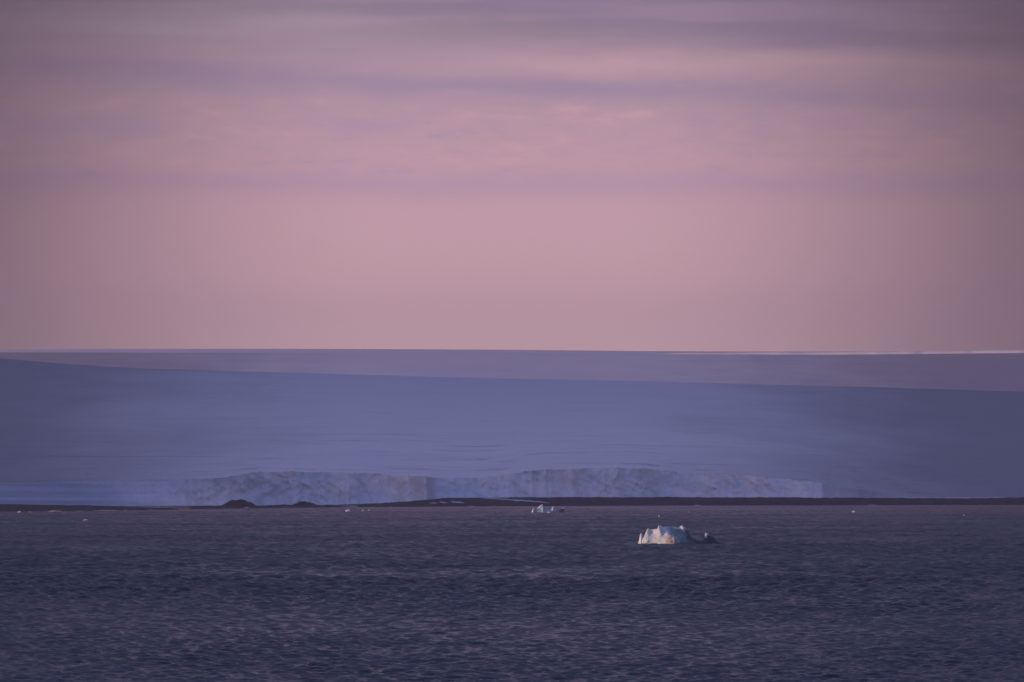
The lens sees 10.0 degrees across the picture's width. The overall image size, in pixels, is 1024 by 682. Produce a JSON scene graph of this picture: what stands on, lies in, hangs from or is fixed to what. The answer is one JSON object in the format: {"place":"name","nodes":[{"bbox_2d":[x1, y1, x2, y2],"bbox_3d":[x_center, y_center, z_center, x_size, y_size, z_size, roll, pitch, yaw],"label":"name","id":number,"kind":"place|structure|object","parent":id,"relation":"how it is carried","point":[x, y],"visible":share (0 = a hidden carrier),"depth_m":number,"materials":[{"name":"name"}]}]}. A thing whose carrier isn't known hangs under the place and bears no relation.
{"place":"outdoors","nodes":[
{"label":"outdoors","id":0,"kind":"place"},
{"bbox_2d":[0,349,876,353],"bbox_3d":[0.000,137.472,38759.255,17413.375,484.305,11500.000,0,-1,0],"label":"distant ice cap","id":1,"kind":"object","parent":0,"point":[342,351],"visible":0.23,"depth_m":40243.91,"materials":[{"name":"white snow"}]},
{"bbox_2d":[669,350,1023,354],"bbox_3d":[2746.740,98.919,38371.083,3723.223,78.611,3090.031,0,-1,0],"label":"snow slope","id":2,"kind":"structure","parent":1,"relation":"on","point":[898,352],"depth_m":38134.97,"materials":[{"name":"white snow"}]},
{"bbox_2d":[0,505,1023,681],"bbox_3d":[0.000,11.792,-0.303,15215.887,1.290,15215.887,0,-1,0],"label":"sea","id":3,"kind":"structure","parent":0,"point":[845,593],"depth_m":674.64,"materials":[{"name":"blue liquid"}]},
{"bbox_2d":[532,504,556,512],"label":"iceberg","id":4,"kind":"object","parent":3,"relation":"on","point":[540,508],"visible":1,"depth_m":3412.16,"materials":[{"name":"white ice"}]},
{"bbox_2d":[638,525,723,543],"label":"iceberg","id":5,"kind":"object","parent":3,"relation":"on","point":[667,535],"visible":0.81,"depth_m":1351.14,"materials":[{"name":"white ice"}]},
{"bbox_2d":[0,358,1023,497],"bbox_3d":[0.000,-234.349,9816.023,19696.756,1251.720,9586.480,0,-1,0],"label":"glacier","id":6,"kind":"object","parent":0,"point":[65,422],"visible":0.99,"depth_m":7640.18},
{"bbox_2d":[0,467,1004,505],"bbox_3d":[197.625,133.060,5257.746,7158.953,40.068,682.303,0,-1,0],"label":"ice cliff","id":7,"kind":"structure","parent":6,"relation":"attached to","point":[292,488],"depth_m":5235.73,"materials":[{"name":"white ice"}]},
{"bbox_2d":[0,352,1023,391],"bbox_3d":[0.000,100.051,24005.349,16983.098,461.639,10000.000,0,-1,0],"label":"ice cap","id":8,"kind":"object","parent":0,"point":[987,371],"visible":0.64,"depth_m":23295.93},
{"bbox_2d":[0,497,1023,511],"bbox_3d":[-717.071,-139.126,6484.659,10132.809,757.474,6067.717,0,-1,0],"label":"shore","id":9,"kind":"structure","parent":0,"point":[629,501],"depth_m":5109.65,"materials":[{"name":"black stone"}]},
{"bbox_2d":[171,506,191,508],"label":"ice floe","id":10,"kind":"object","parent":9,"relation":"on","point":[182,507],"visible":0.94,"depth_m":4041.26,"materials":[{"name":"white ice"}]},
{"bbox_2d":[221,499,258,507],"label":"rock mound","id":11,"kind":"object","parent":9,"relation":"on","point":[239,503],"visible":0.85,"depth_m":4304.48,"materials":[{"name":"brown stone"}]},
{"bbox_2d":[293,501,317,505],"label":"rock mound","id":12,"kind":"object","parent":9,"relation":"on","point":[304,503],"visible":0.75,"depth_m":4541.21,"materials":[{"name":"stone"}]},
{"bbox_2d":[482,498,545,502],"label":"snow patch","id":13,"kind":"object","parent":9,"relation":"on","point":[514,500],"visible":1,"depth_m":4987.45,"materials":[{"name":"white snow"}]},
{"bbox_2d":[0,0,1023,350],"label":"sky","id":14,"kind":"structure","parent":0,"point":[589,175],"materials":[{"name":"pink"}]}
]}

